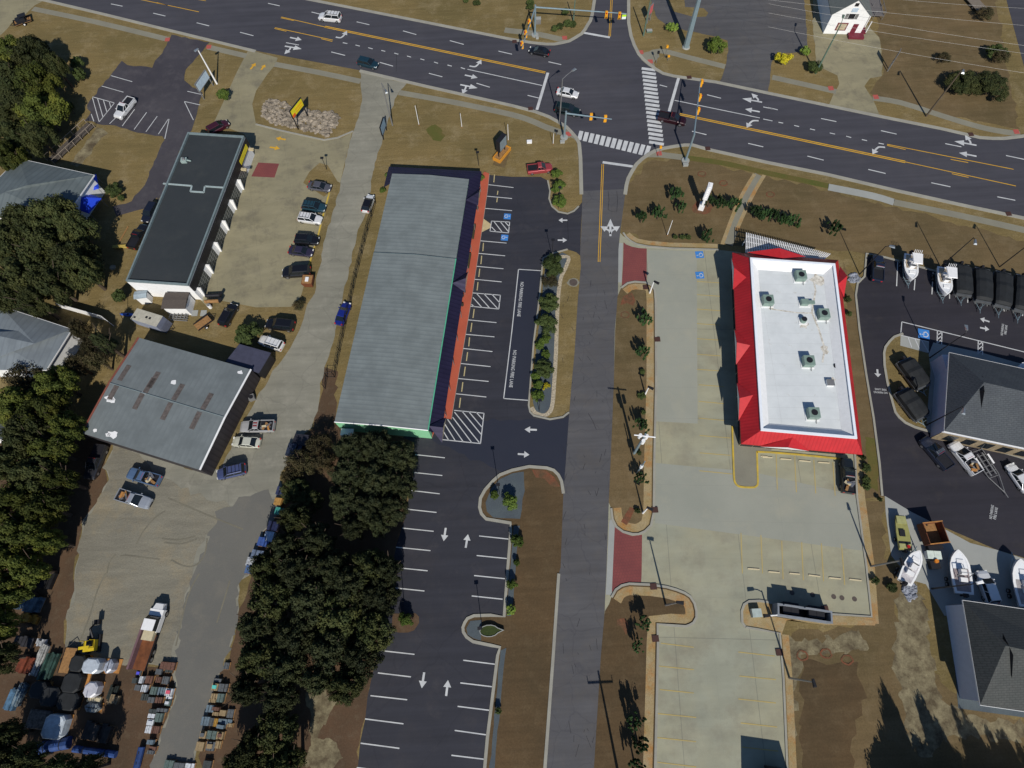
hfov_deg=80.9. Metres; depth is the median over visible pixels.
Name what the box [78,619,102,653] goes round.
mini excavator
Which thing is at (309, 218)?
sports utility vehicle
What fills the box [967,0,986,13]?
flat trailer
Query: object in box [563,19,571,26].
round bush
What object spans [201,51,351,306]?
auto shop lot
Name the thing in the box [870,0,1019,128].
brown ground
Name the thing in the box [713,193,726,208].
juniper shrub
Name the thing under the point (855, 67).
house forecourt
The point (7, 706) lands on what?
bundle
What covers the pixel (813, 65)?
bush
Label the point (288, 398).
back lane
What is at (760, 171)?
sidewalk
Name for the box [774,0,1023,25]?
power line
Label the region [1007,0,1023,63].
cross street
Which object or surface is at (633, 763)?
juniper shrub
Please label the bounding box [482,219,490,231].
kerb ramp
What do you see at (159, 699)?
stone pallet
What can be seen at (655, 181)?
brown ground
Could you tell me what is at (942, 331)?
parking lines
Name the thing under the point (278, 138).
yellow arrows
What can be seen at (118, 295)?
bush
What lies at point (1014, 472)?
sedan
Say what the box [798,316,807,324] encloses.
roof vent
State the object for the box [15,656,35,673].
brick pile
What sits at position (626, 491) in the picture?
verge
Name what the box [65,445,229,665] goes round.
gravel yard
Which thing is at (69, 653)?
stack
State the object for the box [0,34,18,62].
oak tree
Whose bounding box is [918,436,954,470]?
pickup truck
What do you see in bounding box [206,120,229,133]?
sports utility vehicle
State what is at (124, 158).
ground
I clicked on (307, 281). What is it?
trash skip
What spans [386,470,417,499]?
cedar tree
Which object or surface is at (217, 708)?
stone pallet
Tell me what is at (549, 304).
round bush
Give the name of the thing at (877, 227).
brown ground
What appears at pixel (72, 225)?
live oak
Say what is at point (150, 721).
stone pallet
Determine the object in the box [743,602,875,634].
verge
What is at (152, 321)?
camper trailer
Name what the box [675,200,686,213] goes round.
juniper shrub
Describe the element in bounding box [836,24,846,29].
window pane
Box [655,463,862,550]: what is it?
lot slab
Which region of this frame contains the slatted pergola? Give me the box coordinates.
[742,232,829,258]
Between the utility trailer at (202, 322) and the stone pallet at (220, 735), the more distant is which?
the utility trailer at (202, 322)
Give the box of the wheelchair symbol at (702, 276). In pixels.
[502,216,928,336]
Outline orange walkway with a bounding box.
[432,172,488,436]
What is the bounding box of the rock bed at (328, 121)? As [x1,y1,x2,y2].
[261,99,340,137]
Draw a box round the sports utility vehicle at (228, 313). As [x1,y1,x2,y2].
[217,303,238,327]
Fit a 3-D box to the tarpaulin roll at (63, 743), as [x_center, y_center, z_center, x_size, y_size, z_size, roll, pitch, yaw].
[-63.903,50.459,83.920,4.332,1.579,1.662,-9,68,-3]
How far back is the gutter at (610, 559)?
92.42 m
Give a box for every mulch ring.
[692,201,711,213]
[796,650,808,660]
[820,648,832,658]
[841,655,853,665]
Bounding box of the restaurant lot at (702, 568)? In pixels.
[605,233,869,767]
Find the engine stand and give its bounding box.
[927,559,941,569]
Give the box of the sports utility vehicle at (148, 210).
[141,201,157,222]
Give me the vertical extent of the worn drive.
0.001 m
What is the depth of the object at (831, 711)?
83.93 m
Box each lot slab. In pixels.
[648,250,697,423]
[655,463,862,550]
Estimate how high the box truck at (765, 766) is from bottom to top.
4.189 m
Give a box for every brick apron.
[612,528,641,590]
[622,243,646,285]
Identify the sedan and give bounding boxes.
[231,435,261,448]
[287,245,313,257]
[307,180,331,192]
[334,301,351,325]
[528,46,550,57]
[556,87,578,99]
[1004,462,1023,492]
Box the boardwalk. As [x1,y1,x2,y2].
[43,120,95,164]
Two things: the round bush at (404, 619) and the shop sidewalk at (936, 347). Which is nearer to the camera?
the round bush at (404, 619)
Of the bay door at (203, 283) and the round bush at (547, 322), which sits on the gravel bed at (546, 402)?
the round bush at (547, 322)
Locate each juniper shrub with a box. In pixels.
[626,711,646,731]
[628,758,645,767]
[631,734,648,754]
[632,418,649,433]
[632,637,643,653]
[634,471,648,483]
[635,210,646,222]
[635,344,649,360]
[635,615,651,631]
[636,308,652,325]
[651,204,667,219]
[669,186,684,199]
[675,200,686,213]
[701,228,713,242]
[704,194,716,206]
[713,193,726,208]
[727,196,741,211]
[750,205,764,219]
[760,208,771,221]
[767,208,781,221]
[777,212,788,224]
[785,213,801,227]
[827,219,843,235]
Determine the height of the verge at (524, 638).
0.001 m
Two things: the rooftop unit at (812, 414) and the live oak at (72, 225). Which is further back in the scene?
the live oak at (72, 225)
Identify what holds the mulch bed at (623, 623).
on the verge at (622, 686)
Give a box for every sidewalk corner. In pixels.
[641,51,659,65]
[647,151,662,157]
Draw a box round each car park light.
[642,506,653,513]
[649,280,659,293]
[665,601,683,605]
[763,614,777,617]
[788,677,816,687]
[859,245,894,274]
[870,558,904,566]
[926,406,964,425]
[929,325,967,357]
[931,579,983,588]
[940,237,976,266]
[999,248,1023,266]
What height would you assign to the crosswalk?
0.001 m
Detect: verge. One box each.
[464,468,562,767]
[530,250,579,417]
[541,160,581,212]
[594,585,694,767]
[609,283,654,532]
[668,0,707,16]
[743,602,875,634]
[885,336,930,428]
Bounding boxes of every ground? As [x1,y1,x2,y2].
[0,0,1023,767]
[0,431,110,643]
[198,367,412,767]
[622,159,857,251]
[791,625,1023,767]
[836,198,1023,275]
[842,260,883,498]
[866,501,919,657]
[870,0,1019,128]
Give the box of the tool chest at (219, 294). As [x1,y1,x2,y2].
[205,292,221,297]
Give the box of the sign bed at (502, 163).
[493,152,509,167]
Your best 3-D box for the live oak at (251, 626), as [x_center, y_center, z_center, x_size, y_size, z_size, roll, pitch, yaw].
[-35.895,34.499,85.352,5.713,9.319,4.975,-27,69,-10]
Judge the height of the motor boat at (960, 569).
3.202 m
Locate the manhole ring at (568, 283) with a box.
[567,278,578,286]
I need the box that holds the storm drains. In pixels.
[512,40,1011,655]
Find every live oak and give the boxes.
[0,202,46,239]
[0,223,24,265]
[0,256,42,290]
[0,276,21,313]
[5,284,60,319]
[12,227,62,266]
[23,193,81,233]
[26,260,78,305]
[45,238,105,270]
[56,210,100,248]
[62,251,106,292]
[221,747,257,767]
[224,671,265,706]
[233,725,266,766]
[234,635,276,680]
[235,610,276,645]
[246,576,292,620]
[247,550,278,582]
[254,708,298,754]
[256,750,288,767]
[261,680,300,718]
[262,648,310,689]
[264,532,303,565]
[269,612,319,664]
[274,503,312,533]
[274,743,307,767]
[275,549,322,591]
[289,578,333,629]
[299,522,336,557]
[299,660,334,698]
[309,626,350,679]
[313,546,350,583]
[315,589,362,643]
[323,564,371,610]
[325,667,368,706]
[338,638,384,680]
[347,547,386,584]
[356,610,396,653]
[361,576,401,616]
[373,550,404,585]
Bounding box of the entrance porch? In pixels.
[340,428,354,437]
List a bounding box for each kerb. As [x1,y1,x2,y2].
[40,0,1023,767]
[255,123,352,140]
[308,191,839,487]
[451,174,489,418]
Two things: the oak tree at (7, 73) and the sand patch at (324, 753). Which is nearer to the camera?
the sand patch at (324, 753)
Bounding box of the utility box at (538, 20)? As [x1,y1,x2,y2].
[536,16,540,23]
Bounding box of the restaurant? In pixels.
[731,248,862,454]
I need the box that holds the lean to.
[225,344,275,377]
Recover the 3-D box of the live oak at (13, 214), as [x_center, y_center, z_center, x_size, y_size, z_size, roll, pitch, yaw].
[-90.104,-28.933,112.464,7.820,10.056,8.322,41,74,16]
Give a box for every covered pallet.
[25,708,53,729]
[28,680,53,698]
[39,685,62,706]
[41,712,73,739]
[56,692,83,710]
[61,671,91,692]
[69,654,93,671]
[82,657,108,673]
[83,681,105,697]
[84,702,103,712]
[86,696,103,702]
[104,658,122,673]
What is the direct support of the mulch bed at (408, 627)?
on the mall parking lot at (430, 716)
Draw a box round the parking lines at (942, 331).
[896,262,1023,354]
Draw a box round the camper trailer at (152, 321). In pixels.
[130,308,173,332]
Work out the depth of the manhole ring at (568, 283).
111.53 m
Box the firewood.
[106,694,121,704]
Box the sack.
[36,638,47,645]
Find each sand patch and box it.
[70,127,107,166]
[305,689,342,767]
[787,630,868,738]
[891,581,1023,757]
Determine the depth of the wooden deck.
136.47 m
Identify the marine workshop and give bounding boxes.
[945,600,1023,711]
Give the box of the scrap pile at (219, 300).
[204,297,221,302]
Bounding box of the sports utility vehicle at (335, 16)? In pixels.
[318,10,341,23]
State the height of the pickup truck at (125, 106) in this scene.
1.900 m
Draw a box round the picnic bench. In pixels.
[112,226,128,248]
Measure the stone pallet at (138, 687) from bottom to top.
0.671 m
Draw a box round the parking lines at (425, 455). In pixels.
[91,75,540,767]
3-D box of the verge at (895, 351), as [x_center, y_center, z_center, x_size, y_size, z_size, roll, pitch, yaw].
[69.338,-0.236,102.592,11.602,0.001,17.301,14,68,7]
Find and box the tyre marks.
[80,498,242,645]
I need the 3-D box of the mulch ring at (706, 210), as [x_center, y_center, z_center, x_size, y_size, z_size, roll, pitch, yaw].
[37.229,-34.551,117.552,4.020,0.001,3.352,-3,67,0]
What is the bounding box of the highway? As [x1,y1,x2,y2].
[51,0,1023,215]
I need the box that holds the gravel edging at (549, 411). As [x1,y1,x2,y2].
[530,255,570,416]
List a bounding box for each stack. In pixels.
[29,643,51,676]
[36,652,61,680]
[57,641,77,672]
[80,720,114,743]
[244,565,249,573]
[245,557,254,565]
[250,549,263,558]
[257,537,270,547]
[264,531,276,542]
[267,521,279,531]
[273,497,283,505]
[274,507,282,515]
[275,486,282,495]
[285,443,303,458]
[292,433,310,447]
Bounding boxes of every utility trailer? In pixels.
[10,12,31,25]
[193,314,214,330]
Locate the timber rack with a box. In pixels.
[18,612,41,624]
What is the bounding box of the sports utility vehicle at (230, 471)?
[216,463,246,480]
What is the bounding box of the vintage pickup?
[527,162,552,174]
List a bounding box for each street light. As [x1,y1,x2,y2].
[194,48,217,83]
[381,83,392,125]
[559,68,576,123]
[817,14,844,68]
[925,69,963,116]
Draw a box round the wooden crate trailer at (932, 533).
[917,520,950,550]
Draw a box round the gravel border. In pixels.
[614,232,878,767]
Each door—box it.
[197,270,209,292]
[206,248,217,269]
[214,227,225,247]
[222,205,233,226]
[230,185,240,206]
[237,165,247,185]
[849,24,858,32]
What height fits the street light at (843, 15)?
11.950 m
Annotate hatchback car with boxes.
[361,194,375,213]
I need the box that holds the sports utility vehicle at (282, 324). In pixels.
[265,317,295,332]
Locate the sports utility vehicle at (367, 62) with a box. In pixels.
[356,55,378,69]
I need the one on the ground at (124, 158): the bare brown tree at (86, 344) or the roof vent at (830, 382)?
the bare brown tree at (86, 344)
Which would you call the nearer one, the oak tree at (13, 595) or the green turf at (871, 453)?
the oak tree at (13, 595)
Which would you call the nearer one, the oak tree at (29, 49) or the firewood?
the firewood
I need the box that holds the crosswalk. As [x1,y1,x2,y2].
[578,67,663,154]
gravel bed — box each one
[466,620,481,639]
[486,472,524,518]
[489,648,505,767]
[507,526,519,615]
[532,252,568,412]
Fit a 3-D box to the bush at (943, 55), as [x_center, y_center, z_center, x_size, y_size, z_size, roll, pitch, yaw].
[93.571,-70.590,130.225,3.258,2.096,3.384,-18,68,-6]
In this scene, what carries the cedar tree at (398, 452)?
on the pine straw ground at (342, 728)
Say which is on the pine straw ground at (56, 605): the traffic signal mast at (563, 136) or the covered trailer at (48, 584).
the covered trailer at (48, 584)
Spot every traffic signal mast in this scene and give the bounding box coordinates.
[520,4,626,48]
[560,111,611,139]
[681,79,703,162]
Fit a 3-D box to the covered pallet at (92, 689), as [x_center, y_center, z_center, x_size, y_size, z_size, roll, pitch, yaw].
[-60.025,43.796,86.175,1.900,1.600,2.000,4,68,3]
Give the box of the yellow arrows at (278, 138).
[250,63,285,149]
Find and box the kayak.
[121,313,133,315]
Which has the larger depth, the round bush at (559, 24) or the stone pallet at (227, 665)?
the round bush at (559, 24)
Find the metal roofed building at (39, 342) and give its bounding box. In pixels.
[0,310,80,376]
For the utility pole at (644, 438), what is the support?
on the verge at (626, 491)
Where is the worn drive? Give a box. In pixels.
[149,489,276,767]
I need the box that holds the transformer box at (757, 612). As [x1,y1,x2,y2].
[750,608,762,617]
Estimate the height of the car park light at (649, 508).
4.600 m
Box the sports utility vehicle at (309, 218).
[297,211,322,225]
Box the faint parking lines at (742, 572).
[657,281,844,766]
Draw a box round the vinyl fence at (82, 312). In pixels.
[56,303,113,325]
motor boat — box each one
[893,546,922,585]
[898,249,922,287]
[931,263,957,301]
[944,543,973,597]
[1006,552,1023,606]
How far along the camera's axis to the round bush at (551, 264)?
110.63 m
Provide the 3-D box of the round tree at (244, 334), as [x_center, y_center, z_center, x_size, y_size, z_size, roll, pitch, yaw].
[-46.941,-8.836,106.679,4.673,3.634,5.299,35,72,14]
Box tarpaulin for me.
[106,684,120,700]
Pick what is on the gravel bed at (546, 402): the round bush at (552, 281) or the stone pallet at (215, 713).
the round bush at (552, 281)
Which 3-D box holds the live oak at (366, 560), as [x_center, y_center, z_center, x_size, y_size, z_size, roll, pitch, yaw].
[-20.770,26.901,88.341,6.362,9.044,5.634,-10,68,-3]
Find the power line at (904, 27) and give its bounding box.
[772,4,1023,45]
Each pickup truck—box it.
[83,444,108,479]
[113,488,153,508]
[114,96,136,119]
[125,224,147,250]
[126,467,163,486]
[240,419,275,433]
[657,110,686,126]
[838,458,855,494]
[870,254,885,282]
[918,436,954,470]
[946,441,983,475]
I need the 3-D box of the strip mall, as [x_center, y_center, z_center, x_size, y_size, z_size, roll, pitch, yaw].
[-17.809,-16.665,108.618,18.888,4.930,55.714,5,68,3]
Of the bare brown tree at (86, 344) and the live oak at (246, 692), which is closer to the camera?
the live oak at (246, 692)
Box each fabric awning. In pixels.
[80,194,107,217]
[93,174,104,195]
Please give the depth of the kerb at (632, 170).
111.16 m
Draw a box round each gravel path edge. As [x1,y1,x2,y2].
[721,173,755,244]
[734,175,765,231]
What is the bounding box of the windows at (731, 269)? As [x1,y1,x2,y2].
[731,269,844,454]
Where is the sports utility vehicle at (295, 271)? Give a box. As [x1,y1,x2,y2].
[282,264,310,278]
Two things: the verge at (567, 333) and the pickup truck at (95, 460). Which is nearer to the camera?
the pickup truck at (95, 460)
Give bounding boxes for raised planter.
[479,625,503,636]
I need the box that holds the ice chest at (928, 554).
[924,550,941,559]
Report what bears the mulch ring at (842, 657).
on the sand patch at (846, 643)
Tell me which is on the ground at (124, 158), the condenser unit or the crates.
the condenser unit
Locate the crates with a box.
[13,635,36,648]
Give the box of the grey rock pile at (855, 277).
[847,272,860,282]
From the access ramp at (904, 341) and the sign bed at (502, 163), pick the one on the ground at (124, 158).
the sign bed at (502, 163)
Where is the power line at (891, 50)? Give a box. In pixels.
[771,27,1021,72]
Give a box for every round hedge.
[551,168,562,177]
[551,187,559,192]
[552,180,565,189]
[552,193,566,208]
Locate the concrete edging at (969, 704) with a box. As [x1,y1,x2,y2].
[954,665,1023,716]
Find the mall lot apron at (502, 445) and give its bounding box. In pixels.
[431,417,568,483]
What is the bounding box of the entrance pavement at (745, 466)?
[733,427,770,486]
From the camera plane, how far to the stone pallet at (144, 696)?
85.71 m
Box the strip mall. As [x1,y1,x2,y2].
[334,167,481,441]
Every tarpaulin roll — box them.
[36,736,72,754]
[71,745,117,757]
[133,746,144,767]
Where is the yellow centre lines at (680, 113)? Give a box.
[144,0,1014,261]
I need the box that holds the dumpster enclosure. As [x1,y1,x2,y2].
[772,603,832,623]
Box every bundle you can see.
[2,687,20,710]
[11,682,29,706]
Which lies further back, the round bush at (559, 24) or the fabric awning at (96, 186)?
the round bush at (559, 24)
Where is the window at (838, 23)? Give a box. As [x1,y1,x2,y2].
[835,23,848,30]
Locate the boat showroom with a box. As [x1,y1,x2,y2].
[930,352,1023,457]
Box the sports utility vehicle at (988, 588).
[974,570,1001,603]
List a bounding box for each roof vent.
[798,299,814,306]
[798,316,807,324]
[825,379,834,385]
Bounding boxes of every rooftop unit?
[180,157,190,163]
[760,295,774,309]
[792,270,806,284]
[799,355,815,370]
[804,407,820,423]
[814,308,830,323]
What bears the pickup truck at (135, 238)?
on the ground at (124, 158)
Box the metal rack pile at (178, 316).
[169,313,187,320]
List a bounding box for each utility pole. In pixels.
[633,433,655,453]
[636,461,645,472]
[643,0,650,35]
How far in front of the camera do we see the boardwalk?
126.55 m
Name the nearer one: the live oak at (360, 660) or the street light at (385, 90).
the live oak at (360, 660)
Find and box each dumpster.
[780,601,798,614]
[805,605,824,618]
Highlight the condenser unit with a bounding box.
[248,393,255,401]
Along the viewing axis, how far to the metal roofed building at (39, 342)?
103.84 m
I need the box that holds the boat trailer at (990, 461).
[971,448,1008,497]
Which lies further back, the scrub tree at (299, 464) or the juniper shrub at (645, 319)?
the juniper shrub at (645, 319)
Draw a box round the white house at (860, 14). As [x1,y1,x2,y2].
[817,0,872,39]
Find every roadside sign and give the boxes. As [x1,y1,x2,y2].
[194,69,213,99]
[289,97,307,129]
[379,117,386,139]
[647,2,653,22]
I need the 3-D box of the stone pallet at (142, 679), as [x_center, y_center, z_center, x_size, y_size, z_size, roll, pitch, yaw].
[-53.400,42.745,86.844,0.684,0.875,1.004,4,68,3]
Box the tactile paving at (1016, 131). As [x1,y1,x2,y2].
[165,36,1019,155]
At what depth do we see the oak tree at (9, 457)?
93.42 m
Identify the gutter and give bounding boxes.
[606,520,614,594]
[618,243,622,281]
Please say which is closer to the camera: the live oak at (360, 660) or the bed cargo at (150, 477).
the live oak at (360, 660)
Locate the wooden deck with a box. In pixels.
[869,0,885,19]
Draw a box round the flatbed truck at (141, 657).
[126,602,168,670]
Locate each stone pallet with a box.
[132,677,139,683]
[134,684,143,690]
[135,670,143,675]
[138,675,145,683]
[140,684,150,691]
[140,693,151,700]
[144,725,152,733]
[145,675,155,683]
[146,718,155,725]
[146,739,156,744]
[147,696,155,702]
[147,713,155,717]
[147,750,156,754]
[148,708,157,712]
[149,686,160,694]
[149,745,158,750]
[151,725,162,733]
[154,712,165,721]
[155,668,164,674]
[155,676,162,682]
[155,696,164,702]
[156,707,169,711]
[157,687,167,695]
[159,661,177,670]
[161,676,171,684]
[163,759,176,767]
[164,688,175,695]
[164,699,173,705]
[173,761,186,767]
[185,762,196,767]
[195,741,206,750]
[199,730,207,738]
[200,715,212,725]
[202,759,213,767]
[205,704,216,712]
[205,740,215,750]
[206,729,219,739]
[209,717,216,725]
[210,693,217,698]
[211,683,219,690]
[212,706,222,710]
[212,711,219,715]
[213,717,218,726]
[214,678,223,682]
[215,740,222,748]
[216,693,226,702]
[216,724,226,728]
[216,731,226,739]
[218,683,229,691]
[218,718,233,724]
[219,709,227,715]
[223,662,230,669]
[226,708,235,717]
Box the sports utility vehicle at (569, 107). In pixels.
[554,101,579,117]
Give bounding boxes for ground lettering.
[509,350,516,386]
[517,282,523,315]
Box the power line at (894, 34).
[771,13,1023,53]
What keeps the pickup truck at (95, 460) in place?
on the pine straw ground at (56, 605)
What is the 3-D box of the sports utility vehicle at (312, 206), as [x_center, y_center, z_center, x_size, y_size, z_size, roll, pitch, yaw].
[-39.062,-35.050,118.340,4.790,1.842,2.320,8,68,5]
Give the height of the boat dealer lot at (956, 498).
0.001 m
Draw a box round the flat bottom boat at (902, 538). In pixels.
[893,515,911,552]
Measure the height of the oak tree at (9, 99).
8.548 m
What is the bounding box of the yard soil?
[0,639,174,767]
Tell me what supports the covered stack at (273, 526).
on the pine straw ground at (342, 728)
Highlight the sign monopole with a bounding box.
[682,0,700,49]
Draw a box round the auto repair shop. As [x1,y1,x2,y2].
[125,132,254,299]
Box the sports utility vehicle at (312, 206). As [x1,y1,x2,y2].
[301,199,326,213]
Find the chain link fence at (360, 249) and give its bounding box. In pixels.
[321,196,375,388]
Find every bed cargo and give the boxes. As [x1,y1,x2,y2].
[118,490,127,499]
[145,472,155,483]
[260,422,271,429]
[844,479,854,490]
[970,461,979,471]
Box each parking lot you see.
[85,35,208,215]
[358,175,581,767]
[651,0,807,90]
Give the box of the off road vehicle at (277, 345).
[258,335,284,351]
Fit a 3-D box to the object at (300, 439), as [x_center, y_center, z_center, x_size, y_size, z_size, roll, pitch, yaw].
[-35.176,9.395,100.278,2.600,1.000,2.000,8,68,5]
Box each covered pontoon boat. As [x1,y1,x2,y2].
[893,386,929,426]
[895,356,930,395]
[951,261,973,302]
[972,265,992,309]
[991,269,1013,317]
[1011,273,1023,322]
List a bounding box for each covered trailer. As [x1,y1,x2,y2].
[13,596,46,612]
[36,573,58,589]
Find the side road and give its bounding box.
[547,189,624,767]
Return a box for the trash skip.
[301,275,313,286]
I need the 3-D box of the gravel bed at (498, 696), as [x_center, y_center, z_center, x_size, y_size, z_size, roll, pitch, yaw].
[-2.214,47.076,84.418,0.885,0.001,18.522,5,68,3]
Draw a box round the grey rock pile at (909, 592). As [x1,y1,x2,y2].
[902,583,917,601]
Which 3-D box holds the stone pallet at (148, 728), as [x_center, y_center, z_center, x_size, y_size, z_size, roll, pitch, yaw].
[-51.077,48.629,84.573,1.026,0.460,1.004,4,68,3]
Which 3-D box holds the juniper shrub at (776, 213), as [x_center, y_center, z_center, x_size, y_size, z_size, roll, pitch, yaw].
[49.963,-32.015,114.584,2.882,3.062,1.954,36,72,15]
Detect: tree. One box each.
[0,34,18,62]
[0,59,26,93]
[0,86,29,122]
[0,119,27,156]
[0,140,31,170]
[0,386,39,426]
[0,413,50,458]
[0,446,28,482]
[0,481,35,524]
[0,514,52,554]
[0,540,31,581]
[0,576,38,611]
[0,609,32,641]
[0,641,31,674]
[0,717,33,749]
[0,739,53,767]
[0,744,22,767]
[1,361,42,393]
[4,34,55,66]
[5,454,64,499]
[5,549,57,590]
[12,60,64,97]
[12,90,71,131]
[14,488,72,527]
[15,119,62,157]
[16,391,72,429]
[24,431,78,466]
[27,527,75,555]
[32,364,81,397]
[37,751,80,767]
[38,463,87,495]
[42,53,73,88]
[47,410,90,440]
[61,353,93,375]
[64,101,74,113]
[66,317,92,341]
[68,56,83,67]
[71,67,85,80]
[73,752,110,767]
[77,334,108,355]
[82,350,113,372]
[88,323,125,357]
[234,321,262,346]
[279,478,310,503]
[280,467,297,483]
[283,448,315,479]
[297,490,324,513]
[305,432,333,456]
[310,448,335,474]
[327,456,365,489]
[328,483,358,520]
[331,432,365,464]
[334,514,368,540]
[348,491,388,525]
[356,458,400,498]
[359,429,394,467]
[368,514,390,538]
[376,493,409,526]
[382,440,417,472]
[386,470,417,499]
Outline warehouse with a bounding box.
[80,337,259,475]
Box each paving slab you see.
[191,310,197,315]
[200,310,206,315]
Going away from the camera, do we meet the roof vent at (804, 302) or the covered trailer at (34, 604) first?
the covered trailer at (34, 604)
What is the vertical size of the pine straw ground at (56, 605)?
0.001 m
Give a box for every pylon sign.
[493,133,510,162]
[698,182,712,210]
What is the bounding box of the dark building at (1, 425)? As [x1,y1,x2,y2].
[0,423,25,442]
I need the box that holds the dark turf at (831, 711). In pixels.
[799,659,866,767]
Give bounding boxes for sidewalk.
[31,7,168,40]
[207,45,246,57]
[274,62,361,83]
[398,90,569,137]
[504,27,564,41]
[649,49,725,68]
[661,152,682,159]
[683,155,828,187]
[772,75,836,93]
[828,184,893,204]
[873,96,1019,135]
[894,199,1023,232]
[926,343,1020,429]
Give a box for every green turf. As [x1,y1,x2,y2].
[426,124,444,140]
[865,437,878,490]
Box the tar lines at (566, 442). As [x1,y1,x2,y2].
[396,54,617,756]
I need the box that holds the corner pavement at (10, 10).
[0,0,41,34]
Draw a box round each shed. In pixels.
[133,290,152,303]
[161,292,194,314]
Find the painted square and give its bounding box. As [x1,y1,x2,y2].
[252,163,278,177]
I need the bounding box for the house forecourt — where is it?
[812,0,882,113]
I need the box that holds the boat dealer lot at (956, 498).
[857,256,1023,557]
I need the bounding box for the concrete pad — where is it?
[885,496,1023,615]
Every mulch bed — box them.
[392,613,418,632]
[532,470,559,486]
[616,618,629,633]
[621,293,634,305]
[621,507,633,524]
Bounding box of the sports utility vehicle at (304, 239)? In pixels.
[293,233,319,245]
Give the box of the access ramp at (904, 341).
[900,336,928,352]
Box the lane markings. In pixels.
[112,3,1023,200]
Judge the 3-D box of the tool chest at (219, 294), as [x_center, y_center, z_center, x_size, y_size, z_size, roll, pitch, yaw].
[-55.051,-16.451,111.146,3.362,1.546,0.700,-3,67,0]
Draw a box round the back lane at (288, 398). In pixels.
[66,72,406,757]
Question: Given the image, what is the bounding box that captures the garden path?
[725,173,760,245]
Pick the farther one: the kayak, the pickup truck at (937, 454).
the kayak
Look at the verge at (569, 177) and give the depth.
120.40 m
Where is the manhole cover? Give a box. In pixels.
[569,279,576,285]
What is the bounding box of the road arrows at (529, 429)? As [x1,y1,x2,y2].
[285,31,989,695]
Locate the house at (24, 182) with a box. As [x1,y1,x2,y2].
[0,159,104,218]
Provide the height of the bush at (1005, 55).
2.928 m
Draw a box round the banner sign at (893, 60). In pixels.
[887,49,900,71]
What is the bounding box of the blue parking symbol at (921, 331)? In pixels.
[501,213,929,339]
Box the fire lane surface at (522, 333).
[504,270,540,399]
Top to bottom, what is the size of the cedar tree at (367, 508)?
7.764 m
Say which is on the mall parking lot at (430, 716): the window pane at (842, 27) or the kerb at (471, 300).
the kerb at (471, 300)
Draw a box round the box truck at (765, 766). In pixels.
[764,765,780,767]
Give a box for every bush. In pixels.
[104,182,121,197]
[111,288,125,301]
[117,194,124,200]
[216,88,228,100]
[291,299,304,310]
[398,612,413,625]
[473,0,480,4]
[490,490,498,499]
[495,707,501,714]
[502,492,517,510]
[506,579,517,589]
[506,604,515,614]
[510,534,523,546]
[513,559,519,565]
[526,3,533,9]
[530,372,540,380]
[531,390,544,401]
[532,380,542,388]
[534,358,554,378]
[535,313,557,335]
[535,340,544,349]
[538,293,558,312]
[539,335,550,343]
[541,272,558,287]
[541,349,549,358]
[542,253,563,276]
[542,382,550,390]
[551,25,558,31]
[557,22,563,29]
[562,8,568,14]
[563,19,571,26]
[637,392,645,399]
[665,22,678,31]
[707,35,727,53]
[774,52,793,64]
[799,45,810,55]
[807,60,823,73]
[844,295,851,301]
[861,463,870,472]
[862,475,870,482]
[862,482,871,490]
[870,576,879,584]
[885,582,897,592]
[937,51,951,63]
[944,70,979,94]
[972,69,1009,101]
[976,6,994,20]
[985,43,1008,58]
[990,48,1011,63]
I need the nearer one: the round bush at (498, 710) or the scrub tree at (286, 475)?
the round bush at (498, 710)
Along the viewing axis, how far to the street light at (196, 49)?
128.64 m

